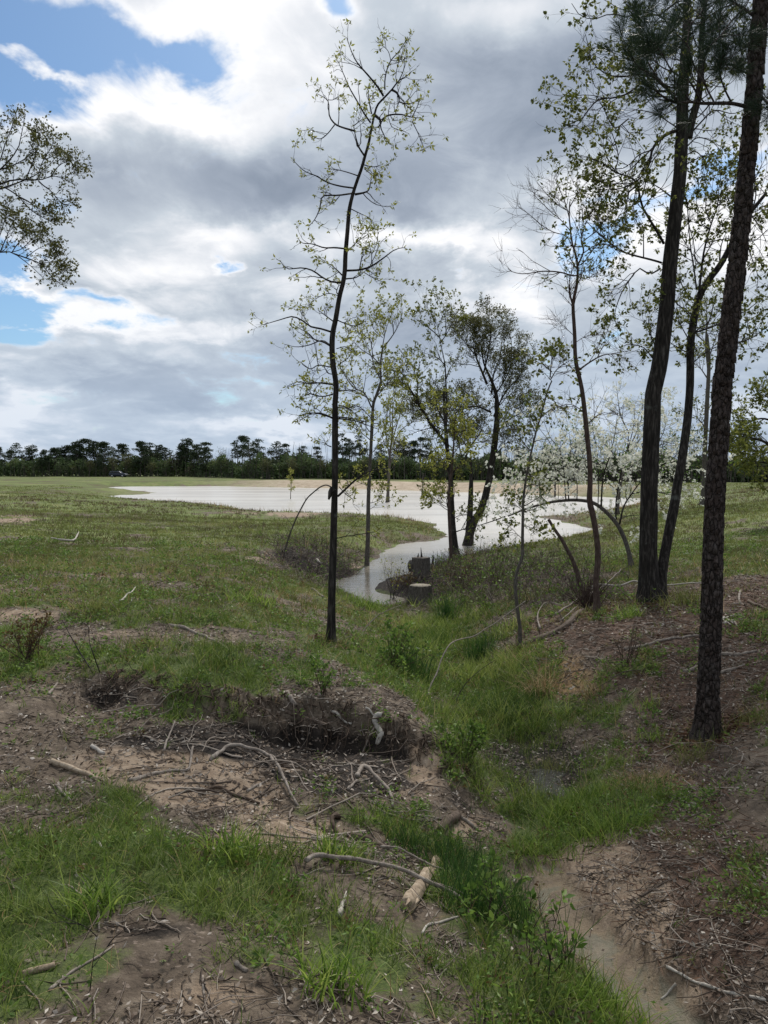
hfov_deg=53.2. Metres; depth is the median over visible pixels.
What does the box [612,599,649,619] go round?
grass clump
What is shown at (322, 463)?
broadleaf tree
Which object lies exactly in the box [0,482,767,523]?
grass
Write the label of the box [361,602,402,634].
dead cane
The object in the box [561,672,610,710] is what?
dry grass
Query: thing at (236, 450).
pine tree
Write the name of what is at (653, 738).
grass clump
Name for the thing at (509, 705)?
grass clump
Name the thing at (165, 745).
fallen branch
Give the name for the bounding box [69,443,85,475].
pine tree
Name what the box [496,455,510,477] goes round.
broadleaf tree
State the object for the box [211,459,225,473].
broadleaf tree
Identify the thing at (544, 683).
dry grass
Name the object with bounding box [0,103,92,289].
maple tree
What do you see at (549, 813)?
grass clump
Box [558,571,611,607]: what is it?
root tangle
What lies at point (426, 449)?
pine tree
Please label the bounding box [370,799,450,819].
fallen branch
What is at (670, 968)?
fallen branch
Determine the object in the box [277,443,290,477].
pine tree
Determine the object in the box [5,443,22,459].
pine tree
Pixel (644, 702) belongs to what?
grass clump
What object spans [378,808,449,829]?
fallen branch
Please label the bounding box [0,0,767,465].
sky
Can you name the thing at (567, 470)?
arched dogwood
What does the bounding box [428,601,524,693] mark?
dead cane
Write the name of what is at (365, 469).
broadleaf tree
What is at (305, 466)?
broadleaf tree
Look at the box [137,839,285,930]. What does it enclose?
grass clump
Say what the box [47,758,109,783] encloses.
fallen log
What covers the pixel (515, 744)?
gully water
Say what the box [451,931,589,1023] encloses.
grass clump
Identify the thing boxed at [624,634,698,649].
fallen branch
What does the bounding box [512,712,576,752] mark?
grass clump
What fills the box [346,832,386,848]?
fallen log
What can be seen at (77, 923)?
dead cane
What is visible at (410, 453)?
pine tree
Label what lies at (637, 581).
fallen branch
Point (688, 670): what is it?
fallen branch
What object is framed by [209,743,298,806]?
fallen branch
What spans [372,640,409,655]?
grass clump
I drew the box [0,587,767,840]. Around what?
grass
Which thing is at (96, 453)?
pine tree
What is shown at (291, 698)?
fallen branch
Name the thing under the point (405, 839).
rush clump
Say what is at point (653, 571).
double oak tree
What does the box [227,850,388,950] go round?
grass clump
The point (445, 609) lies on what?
rush clump
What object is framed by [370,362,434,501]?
flooded tree
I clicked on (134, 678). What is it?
hanging roots
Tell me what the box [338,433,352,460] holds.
pine tree
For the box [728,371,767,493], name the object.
wide oak tree
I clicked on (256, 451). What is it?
pine tree
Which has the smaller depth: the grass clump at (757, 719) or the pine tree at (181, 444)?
the grass clump at (757, 719)
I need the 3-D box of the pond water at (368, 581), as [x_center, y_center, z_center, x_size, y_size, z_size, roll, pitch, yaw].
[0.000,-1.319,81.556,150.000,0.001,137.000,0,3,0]
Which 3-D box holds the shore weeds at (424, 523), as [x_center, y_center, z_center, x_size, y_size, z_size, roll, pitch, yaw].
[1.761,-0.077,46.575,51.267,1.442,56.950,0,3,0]
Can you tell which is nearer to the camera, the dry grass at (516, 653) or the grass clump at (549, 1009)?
the grass clump at (549, 1009)
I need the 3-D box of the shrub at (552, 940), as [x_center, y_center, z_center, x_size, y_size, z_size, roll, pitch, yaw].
[0.693,1.944,3.464,0.415,0.437,0.386,0,3,0]
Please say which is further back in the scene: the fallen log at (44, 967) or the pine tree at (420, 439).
the pine tree at (420, 439)
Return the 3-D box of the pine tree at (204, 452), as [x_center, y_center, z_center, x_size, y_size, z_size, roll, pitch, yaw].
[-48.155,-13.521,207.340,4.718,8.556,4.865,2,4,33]
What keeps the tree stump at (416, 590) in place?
on the ground at (142, 949)
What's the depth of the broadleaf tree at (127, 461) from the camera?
223.03 m
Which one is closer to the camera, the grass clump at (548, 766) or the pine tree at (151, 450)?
the grass clump at (548, 766)
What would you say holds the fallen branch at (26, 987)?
on the ground at (142, 949)
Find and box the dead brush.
[239,524,686,622]
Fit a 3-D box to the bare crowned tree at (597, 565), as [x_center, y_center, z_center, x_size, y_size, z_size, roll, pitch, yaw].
[2.735,-1.928,11.775,2.541,7.172,1.898,0,3,0]
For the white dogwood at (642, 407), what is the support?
on the ground at (142, 949)
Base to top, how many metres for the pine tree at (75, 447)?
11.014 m
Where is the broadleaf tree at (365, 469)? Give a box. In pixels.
[361,458,368,477]
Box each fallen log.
[20,960,59,976]
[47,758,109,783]
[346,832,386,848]
[400,855,439,912]
[515,608,584,647]
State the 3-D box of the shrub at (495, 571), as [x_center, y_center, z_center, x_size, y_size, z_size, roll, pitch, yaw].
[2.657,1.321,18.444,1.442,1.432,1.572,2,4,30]
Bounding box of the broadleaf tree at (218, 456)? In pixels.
[212,448,224,472]
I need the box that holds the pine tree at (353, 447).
[341,438,356,457]
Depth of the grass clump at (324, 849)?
4.20 m
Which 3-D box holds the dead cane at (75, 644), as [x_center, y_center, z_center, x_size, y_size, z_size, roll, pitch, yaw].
[-2.960,1.224,7.365,0.363,0.559,0.560,-1,3,-15]
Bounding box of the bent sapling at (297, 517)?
[282,484,329,560]
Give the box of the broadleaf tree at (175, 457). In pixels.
[168,452,184,476]
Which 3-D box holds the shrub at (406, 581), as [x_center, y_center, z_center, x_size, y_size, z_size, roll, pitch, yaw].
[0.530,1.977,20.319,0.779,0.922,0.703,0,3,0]
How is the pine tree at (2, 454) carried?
on the ground at (142, 949)
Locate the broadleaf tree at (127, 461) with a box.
[121,452,132,476]
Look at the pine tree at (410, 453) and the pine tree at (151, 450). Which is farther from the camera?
the pine tree at (151, 450)
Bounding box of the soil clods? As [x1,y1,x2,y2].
[0,600,767,1023]
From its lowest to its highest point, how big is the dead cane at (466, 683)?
0.451 m
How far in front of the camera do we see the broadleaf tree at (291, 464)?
155.99 m
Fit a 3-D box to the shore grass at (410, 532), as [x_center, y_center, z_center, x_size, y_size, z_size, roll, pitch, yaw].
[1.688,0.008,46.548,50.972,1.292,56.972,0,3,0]
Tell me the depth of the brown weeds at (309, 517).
38.07 m
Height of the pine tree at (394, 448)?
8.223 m
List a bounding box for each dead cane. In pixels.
[47,894,133,990]
[51,608,92,672]
[61,613,105,671]
[242,706,289,740]
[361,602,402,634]
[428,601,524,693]
[454,660,494,708]
[530,884,550,1000]
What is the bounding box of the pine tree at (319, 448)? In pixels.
[312,446,322,460]
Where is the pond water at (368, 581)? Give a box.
[108,486,639,604]
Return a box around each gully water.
[501,738,532,749]
[525,769,567,799]
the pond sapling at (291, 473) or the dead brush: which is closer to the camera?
the dead brush
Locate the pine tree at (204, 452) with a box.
[197,446,212,476]
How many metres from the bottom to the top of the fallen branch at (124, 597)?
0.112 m
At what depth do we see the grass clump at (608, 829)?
5.34 m
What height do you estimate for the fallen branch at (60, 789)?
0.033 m
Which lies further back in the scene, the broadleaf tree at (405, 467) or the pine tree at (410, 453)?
the pine tree at (410, 453)
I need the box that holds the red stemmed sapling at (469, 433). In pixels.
[420,388,490,565]
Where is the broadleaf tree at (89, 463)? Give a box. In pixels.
[85,460,98,473]
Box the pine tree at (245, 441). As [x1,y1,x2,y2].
[241,437,255,456]
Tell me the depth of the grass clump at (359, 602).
16.04 m
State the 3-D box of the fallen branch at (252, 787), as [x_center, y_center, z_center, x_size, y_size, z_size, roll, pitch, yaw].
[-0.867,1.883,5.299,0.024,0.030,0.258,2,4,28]
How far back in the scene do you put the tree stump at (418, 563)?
20.93 m
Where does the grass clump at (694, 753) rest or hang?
on the ground at (142, 949)
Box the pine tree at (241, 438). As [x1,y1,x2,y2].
[233,435,248,463]
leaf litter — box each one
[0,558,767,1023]
[311,591,761,751]
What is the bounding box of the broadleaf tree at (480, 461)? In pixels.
[473,456,485,474]
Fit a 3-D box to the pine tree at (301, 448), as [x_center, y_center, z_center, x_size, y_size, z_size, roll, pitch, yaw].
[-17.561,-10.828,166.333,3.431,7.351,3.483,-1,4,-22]
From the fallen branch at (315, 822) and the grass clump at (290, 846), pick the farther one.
the fallen branch at (315, 822)
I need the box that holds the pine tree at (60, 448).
[53,447,66,475]
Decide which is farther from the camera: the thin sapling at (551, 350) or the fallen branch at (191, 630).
the thin sapling at (551, 350)
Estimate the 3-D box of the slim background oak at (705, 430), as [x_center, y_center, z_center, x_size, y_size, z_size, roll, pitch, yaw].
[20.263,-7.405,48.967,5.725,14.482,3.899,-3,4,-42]
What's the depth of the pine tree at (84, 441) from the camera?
235.38 m
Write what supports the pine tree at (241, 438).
on the ground at (142, 949)
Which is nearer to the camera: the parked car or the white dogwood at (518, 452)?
the white dogwood at (518, 452)
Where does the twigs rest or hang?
on the ground at (142, 949)
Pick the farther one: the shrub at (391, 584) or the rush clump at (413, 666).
the shrub at (391, 584)
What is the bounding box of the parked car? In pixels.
[109,471,127,476]
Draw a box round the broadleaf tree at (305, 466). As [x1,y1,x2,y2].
[294,460,311,478]
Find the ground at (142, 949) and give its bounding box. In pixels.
[0,473,767,1023]
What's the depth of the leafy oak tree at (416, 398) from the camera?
29.35 m
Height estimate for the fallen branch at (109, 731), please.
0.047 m
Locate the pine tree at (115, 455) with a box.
[107,447,121,460]
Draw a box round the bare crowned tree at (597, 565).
[487,149,651,612]
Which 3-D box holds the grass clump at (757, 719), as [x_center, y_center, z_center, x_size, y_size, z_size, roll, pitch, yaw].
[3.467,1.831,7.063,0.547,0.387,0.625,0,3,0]
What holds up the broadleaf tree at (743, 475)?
on the ground at (142, 949)
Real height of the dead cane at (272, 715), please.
0.336 m
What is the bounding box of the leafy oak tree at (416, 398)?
[365,276,496,553]
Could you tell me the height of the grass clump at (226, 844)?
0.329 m
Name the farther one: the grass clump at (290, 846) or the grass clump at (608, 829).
the grass clump at (608, 829)
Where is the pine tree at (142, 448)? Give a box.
[131,441,152,476]
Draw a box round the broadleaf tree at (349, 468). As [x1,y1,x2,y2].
[345,460,361,477]
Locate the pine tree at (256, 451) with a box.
[248,439,266,458]
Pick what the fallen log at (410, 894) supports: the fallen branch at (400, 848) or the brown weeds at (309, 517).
the fallen branch at (400, 848)
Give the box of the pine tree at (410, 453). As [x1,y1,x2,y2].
[401,442,415,478]
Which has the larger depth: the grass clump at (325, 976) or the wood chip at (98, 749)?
the wood chip at (98, 749)
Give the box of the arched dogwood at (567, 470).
[465,385,738,566]
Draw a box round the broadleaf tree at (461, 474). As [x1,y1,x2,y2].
[453,460,468,479]
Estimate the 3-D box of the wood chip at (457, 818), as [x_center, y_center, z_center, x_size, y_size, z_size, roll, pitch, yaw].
[0.464,2.217,5.480,0.077,0.113,0.362,2,4,25]
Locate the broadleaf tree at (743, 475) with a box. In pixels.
[736,467,750,481]
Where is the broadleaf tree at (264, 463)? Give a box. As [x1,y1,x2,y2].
[258,458,270,478]
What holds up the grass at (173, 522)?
on the ground at (142, 949)
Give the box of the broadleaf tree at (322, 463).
[317,458,329,478]
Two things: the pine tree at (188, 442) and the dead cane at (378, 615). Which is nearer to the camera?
the dead cane at (378, 615)
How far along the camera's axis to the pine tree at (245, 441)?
186.31 m
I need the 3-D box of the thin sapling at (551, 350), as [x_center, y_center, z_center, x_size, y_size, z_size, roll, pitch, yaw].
[2.319,-0.293,11.846,1.205,4.803,1.607,3,4,41]
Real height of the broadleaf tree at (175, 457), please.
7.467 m
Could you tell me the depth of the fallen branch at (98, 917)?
3.29 m
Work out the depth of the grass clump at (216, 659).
7.53 m
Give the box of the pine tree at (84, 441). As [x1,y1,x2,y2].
[77,438,92,457]
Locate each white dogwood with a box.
[502,410,585,496]
[572,377,706,513]
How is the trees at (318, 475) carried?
on the ground at (142, 949)
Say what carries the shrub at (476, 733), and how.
on the ground at (142, 949)
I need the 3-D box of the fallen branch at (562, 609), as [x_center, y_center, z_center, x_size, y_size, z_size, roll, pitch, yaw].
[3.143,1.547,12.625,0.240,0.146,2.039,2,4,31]
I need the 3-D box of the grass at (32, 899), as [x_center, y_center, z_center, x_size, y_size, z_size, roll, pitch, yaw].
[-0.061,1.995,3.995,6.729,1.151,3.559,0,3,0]
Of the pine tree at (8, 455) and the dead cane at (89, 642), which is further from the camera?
the pine tree at (8, 455)
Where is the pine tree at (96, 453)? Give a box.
[88,445,105,459]
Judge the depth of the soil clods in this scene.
5.49 m
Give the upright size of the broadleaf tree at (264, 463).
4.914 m
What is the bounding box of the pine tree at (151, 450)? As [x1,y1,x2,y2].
[142,442,162,457]
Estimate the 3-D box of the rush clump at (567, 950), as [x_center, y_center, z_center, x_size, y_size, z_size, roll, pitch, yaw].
[0.897,2.062,3.800,0.500,0.439,0.350,-2,4,-35]
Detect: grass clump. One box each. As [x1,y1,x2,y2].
[41,846,141,923]
[49,585,131,618]
[111,627,179,651]
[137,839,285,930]
[183,805,279,872]
[186,639,264,672]
[222,582,282,608]
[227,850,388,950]
[232,816,327,873]
[271,918,401,1021]
[297,817,377,866]
[343,587,388,613]
[345,790,417,846]
[358,722,380,752]
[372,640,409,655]
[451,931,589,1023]
[459,680,558,730]
[493,821,597,875]
[506,867,544,889]
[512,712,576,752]
[517,779,608,832]
[525,748,574,773]
[541,936,688,1023]
[559,771,619,804]
[560,788,663,852]
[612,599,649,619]
[628,694,665,712]
[628,725,666,743]
[646,583,728,611]
[663,732,725,767]
[733,686,767,725]
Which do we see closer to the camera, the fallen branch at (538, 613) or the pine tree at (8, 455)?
the fallen branch at (538, 613)
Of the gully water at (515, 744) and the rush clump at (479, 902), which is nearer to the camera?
the rush clump at (479, 902)
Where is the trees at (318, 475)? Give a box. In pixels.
[0,431,767,482]
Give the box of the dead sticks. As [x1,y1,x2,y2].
[62,586,767,1019]
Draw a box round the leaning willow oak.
[398,291,546,545]
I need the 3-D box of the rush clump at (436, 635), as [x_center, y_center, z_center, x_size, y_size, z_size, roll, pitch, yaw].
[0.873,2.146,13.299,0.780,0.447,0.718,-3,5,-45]
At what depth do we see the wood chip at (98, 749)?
5.61 m
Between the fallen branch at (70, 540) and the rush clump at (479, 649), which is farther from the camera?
the fallen branch at (70, 540)
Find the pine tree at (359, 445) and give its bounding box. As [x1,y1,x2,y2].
[354,435,368,456]
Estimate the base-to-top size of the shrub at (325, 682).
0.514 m
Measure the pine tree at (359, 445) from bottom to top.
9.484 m
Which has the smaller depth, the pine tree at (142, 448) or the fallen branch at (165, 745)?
the fallen branch at (165, 745)
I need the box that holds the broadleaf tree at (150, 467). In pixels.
[148,461,155,474]
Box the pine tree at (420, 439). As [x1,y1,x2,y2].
[412,437,426,457]
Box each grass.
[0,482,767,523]
[0,498,767,580]
[0,534,767,688]
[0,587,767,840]
[0,744,767,1023]
[182,501,638,584]
[323,577,614,835]
[490,639,546,666]
[500,652,577,701]
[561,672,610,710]
[598,758,696,792]
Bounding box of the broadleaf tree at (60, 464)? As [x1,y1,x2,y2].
[55,461,67,470]
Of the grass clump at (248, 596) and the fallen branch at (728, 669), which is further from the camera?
the grass clump at (248, 596)
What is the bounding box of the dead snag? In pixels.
[547,519,581,588]
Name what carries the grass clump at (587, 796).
on the ground at (142, 949)
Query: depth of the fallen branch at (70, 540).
19.97 m
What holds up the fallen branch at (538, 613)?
on the ground at (142, 949)
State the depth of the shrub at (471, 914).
3.91 m
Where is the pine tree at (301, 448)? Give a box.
[297,446,309,460]
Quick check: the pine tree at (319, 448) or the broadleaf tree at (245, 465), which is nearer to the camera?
the pine tree at (319, 448)
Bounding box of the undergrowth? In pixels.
[0,449,767,481]
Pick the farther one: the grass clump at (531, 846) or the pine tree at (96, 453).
the pine tree at (96, 453)
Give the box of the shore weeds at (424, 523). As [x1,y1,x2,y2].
[142,495,665,597]
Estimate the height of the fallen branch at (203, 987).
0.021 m
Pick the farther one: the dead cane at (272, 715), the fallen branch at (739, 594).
the fallen branch at (739, 594)
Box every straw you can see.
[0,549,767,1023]
[433,574,767,1023]
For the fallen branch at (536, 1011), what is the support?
on the ground at (142, 949)
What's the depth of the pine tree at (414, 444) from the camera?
155.73 m
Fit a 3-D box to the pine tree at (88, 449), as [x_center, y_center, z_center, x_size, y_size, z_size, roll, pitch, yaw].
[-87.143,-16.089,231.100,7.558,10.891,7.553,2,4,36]
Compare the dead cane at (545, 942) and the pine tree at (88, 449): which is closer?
the dead cane at (545, 942)
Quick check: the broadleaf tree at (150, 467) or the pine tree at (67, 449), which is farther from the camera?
the pine tree at (67, 449)
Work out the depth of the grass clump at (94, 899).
3.36 m
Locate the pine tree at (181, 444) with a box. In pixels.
[176,442,191,474]
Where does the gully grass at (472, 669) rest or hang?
on the ground at (142, 949)
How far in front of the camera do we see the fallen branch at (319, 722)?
6.72 m
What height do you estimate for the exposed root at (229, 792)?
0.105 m
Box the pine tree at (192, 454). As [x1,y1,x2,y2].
[188,444,203,474]
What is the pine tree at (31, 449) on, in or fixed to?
on the ground at (142, 949)
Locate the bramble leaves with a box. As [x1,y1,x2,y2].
[256,528,655,613]
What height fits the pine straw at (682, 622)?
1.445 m
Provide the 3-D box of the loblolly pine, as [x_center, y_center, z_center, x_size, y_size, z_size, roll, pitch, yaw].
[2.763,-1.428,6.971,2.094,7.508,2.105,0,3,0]
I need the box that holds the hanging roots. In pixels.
[85,663,487,804]
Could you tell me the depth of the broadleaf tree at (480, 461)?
136.13 m
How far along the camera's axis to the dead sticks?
5.58 m
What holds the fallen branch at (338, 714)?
on the ground at (142, 949)
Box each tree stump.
[406,583,433,603]
[408,550,431,577]
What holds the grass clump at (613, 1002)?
on the ground at (142, 949)
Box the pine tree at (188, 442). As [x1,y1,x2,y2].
[176,438,193,465]
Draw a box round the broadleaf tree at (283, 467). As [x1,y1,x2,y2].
[275,461,289,478]
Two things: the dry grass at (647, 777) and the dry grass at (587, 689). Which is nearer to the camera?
the dry grass at (647, 777)
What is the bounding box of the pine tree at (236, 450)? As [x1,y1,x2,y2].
[230,440,242,458]
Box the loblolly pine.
[592,0,767,742]
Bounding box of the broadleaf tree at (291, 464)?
[284,458,298,478]
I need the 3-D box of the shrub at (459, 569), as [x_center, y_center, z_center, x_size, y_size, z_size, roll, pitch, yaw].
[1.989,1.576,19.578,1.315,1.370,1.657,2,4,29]
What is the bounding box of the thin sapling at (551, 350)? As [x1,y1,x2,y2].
[492,337,585,642]
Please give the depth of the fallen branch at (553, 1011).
3.32 m
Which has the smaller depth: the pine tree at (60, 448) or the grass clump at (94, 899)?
the grass clump at (94, 899)
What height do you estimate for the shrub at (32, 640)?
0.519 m
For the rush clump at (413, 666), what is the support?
on the ground at (142, 949)
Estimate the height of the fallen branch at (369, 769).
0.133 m
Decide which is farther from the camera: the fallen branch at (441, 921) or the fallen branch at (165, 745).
the fallen branch at (165, 745)
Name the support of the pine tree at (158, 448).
on the ground at (142, 949)
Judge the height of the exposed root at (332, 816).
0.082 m
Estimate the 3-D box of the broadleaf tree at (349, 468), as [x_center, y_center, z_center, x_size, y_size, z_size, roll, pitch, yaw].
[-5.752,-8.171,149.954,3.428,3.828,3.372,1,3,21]
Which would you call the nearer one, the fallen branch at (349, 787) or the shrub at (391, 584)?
the fallen branch at (349, 787)
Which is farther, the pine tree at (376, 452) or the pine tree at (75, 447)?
the pine tree at (75, 447)
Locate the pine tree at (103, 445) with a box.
[93,441,114,476]
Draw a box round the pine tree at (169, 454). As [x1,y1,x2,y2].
[161,448,173,459]
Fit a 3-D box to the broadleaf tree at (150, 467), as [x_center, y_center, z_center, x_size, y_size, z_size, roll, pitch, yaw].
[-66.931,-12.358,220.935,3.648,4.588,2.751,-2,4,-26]
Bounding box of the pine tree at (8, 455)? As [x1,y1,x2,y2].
[3,450,15,475]
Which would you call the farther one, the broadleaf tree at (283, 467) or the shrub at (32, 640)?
the broadleaf tree at (283, 467)
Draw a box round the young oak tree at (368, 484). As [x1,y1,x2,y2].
[315,289,421,565]
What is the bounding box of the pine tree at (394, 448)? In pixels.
[392,440,406,458]
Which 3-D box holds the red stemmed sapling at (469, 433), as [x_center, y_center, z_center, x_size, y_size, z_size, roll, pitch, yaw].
[2.018,-0.983,22.653,1.581,5.474,2.202,-2,4,-29]
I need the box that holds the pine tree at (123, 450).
[112,443,133,471]
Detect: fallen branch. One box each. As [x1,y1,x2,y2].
[17,979,40,1009]
[31,682,57,694]
[48,944,113,990]
[51,532,78,541]
[56,781,71,800]
[97,899,99,931]
[99,721,125,738]
[118,587,135,601]
[127,746,193,780]
[163,721,174,750]
[168,623,235,644]
[201,975,208,1011]
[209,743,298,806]
[234,960,248,972]
[247,778,269,791]
[285,690,296,705]
[285,710,325,725]
[299,852,460,899]
[311,835,409,861]
[314,811,372,845]
[331,710,351,723]
[346,778,369,790]
[355,763,399,808]
[362,787,398,798]
[365,707,383,744]
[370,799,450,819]
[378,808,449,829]
[380,845,440,868]
[421,916,458,934]
[461,816,478,828]
[488,1010,574,1018]
[537,602,561,628]
[548,998,599,1015]
[554,599,577,620]
[591,580,700,586]
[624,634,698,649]
[660,982,676,999]
[666,965,766,1000]
[682,665,697,672]
[707,819,730,828]
[720,664,744,673]
[721,650,757,655]
[722,614,736,625]
[731,590,747,605]
[747,599,767,609]
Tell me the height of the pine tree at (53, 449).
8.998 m
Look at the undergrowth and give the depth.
161.57 m
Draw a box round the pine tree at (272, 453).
[266,441,285,459]
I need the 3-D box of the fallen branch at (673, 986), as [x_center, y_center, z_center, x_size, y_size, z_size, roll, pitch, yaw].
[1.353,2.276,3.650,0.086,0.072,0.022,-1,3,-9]
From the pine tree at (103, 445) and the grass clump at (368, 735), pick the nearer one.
the grass clump at (368, 735)
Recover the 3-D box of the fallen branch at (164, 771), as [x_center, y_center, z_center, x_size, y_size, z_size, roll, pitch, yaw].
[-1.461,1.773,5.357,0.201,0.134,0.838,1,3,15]
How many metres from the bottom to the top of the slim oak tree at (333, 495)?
7.960 m
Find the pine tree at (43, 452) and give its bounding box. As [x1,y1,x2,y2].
[36,449,55,476]
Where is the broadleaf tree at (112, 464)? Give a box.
[107,455,117,470]
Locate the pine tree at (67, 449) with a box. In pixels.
[59,445,74,473]
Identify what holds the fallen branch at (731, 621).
on the ground at (142, 949)
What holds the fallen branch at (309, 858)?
on the fallen log at (410, 894)
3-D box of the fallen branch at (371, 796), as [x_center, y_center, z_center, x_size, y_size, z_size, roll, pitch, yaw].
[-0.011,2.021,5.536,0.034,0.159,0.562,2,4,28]
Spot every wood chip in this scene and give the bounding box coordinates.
[90,744,105,754]
[336,891,346,917]
[437,810,461,831]
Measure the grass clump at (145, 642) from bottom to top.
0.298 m
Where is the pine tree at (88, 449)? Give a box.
[82,441,103,470]
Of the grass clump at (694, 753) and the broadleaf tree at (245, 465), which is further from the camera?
the broadleaf tree at (245, 465)
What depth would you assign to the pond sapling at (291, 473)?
82.69 m
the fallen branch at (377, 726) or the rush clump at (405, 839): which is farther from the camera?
the fallen branch at (377, 726)
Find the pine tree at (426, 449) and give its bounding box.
[421,444,432,460]
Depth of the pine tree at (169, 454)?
234.07 m
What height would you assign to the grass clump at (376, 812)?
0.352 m
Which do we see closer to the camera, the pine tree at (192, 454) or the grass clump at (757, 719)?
the grass clump at (757, 719)
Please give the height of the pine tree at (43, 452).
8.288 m
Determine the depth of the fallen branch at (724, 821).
5.01 m
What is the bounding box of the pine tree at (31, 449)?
[24,444,38,461]
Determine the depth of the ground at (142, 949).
5.23 m
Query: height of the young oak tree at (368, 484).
9.728 m
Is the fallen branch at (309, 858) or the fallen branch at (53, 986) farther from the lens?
the fallen branch at (309, 858)
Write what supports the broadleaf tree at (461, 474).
on the ground at (142, 949)
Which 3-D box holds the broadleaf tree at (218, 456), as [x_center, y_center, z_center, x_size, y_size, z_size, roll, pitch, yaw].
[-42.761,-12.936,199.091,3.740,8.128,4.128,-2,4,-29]
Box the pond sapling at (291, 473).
[286,467,295,498]
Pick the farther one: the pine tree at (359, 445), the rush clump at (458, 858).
the pine tree at (359, 445)
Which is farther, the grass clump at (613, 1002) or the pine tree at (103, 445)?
the pine tree at (103, 445)
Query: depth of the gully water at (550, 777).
7.15 m
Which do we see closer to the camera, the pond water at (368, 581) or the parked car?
the pond water at (368, 581)
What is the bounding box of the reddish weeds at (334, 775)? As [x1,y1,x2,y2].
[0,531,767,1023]
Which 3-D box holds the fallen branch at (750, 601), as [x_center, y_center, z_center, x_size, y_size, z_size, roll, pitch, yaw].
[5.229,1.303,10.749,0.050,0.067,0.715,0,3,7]
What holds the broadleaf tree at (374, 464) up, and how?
on the ground at (142, 949)
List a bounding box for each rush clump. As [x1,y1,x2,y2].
[375,629,450,686]
[381,804,430,864]
[406,819,548,939]
[410,808,493,882]
[417,625,453,644]
[425,590,466,621]
[449,624,502,661]
[544,882,617,974]
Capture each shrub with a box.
[0,606,58,661]
[292,654,336,695]
[344,612,443,668]
[379,557,409,599]
[391,570,418,586]
[434,718,489,759]
[441,548,479,587]
[456,847,531,925]
[463,536,528,583]
[487,880,587,981]
[612,615,649,666]
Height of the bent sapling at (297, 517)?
2.309 m
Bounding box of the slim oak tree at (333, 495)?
[247,18,448,643]
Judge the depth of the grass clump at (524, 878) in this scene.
5.01 m
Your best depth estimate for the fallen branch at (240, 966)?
3.04 m
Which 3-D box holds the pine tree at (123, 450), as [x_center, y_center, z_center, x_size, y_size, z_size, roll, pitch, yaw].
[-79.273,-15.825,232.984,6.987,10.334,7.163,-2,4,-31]
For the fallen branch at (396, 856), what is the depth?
4.59 m
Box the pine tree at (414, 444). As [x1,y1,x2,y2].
[407,440,420,459]
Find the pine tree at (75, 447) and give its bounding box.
[65,441,85,467]
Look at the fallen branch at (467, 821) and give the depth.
5.62 m
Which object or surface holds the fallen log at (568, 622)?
on the ground at (142, 949)
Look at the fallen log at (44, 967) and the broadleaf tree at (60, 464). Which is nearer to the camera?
the fallen log at (44, 967)
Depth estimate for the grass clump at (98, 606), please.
9.59 m
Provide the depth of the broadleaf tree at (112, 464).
223.19 m
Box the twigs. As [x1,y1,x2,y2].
[0,506,767,1023]
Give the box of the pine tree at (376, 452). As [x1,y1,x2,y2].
[374,444,387,458]
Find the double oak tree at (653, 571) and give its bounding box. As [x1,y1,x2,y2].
[531,0,767,602]
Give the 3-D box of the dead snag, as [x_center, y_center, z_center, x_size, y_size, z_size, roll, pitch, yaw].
[3.423,0.820,14.465,0.713,1.380,0.104,2,4,29]
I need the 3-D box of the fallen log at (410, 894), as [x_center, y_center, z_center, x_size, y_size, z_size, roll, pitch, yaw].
[0.235,2.091,4.340,0.095,0.370,1.127,1,3,12]
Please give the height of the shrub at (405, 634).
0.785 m
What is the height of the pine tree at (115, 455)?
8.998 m
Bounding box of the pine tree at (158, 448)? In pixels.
[154,444,165,460]
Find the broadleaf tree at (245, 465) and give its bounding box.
[241,459,252,471]
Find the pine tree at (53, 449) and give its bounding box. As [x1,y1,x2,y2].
[48,447,61,475]
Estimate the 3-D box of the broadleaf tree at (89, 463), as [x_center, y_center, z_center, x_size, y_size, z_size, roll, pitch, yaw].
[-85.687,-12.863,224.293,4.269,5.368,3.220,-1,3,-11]
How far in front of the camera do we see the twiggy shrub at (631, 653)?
9.06 m
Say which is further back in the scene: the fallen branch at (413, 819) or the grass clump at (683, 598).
the grass clump at (683, 598)
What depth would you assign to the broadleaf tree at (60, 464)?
223.24 m
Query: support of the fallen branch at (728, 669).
on the ground at (142, 949)
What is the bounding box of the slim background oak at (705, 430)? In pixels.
[661,278,739,504]
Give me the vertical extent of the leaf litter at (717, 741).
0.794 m
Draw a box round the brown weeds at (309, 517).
[0,486,767,658]
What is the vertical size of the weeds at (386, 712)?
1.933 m
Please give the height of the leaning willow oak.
11.174 m
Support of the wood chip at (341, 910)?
on the ground at (142, 949)
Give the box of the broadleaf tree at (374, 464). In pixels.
[365,453,386,478]
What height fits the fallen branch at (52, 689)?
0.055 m
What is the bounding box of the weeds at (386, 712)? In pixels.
[0,528,767,1023]
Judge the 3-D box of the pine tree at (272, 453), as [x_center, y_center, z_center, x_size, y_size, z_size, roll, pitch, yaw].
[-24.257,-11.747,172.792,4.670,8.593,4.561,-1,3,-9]
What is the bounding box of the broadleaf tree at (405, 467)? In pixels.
[397,460,412,479]
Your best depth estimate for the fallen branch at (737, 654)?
8.64 m
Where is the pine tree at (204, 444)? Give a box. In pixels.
[193,442,212,462]
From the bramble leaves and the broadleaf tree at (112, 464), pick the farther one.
the broadleaf tree at (112, 464)
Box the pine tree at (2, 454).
[0,447,8,463]

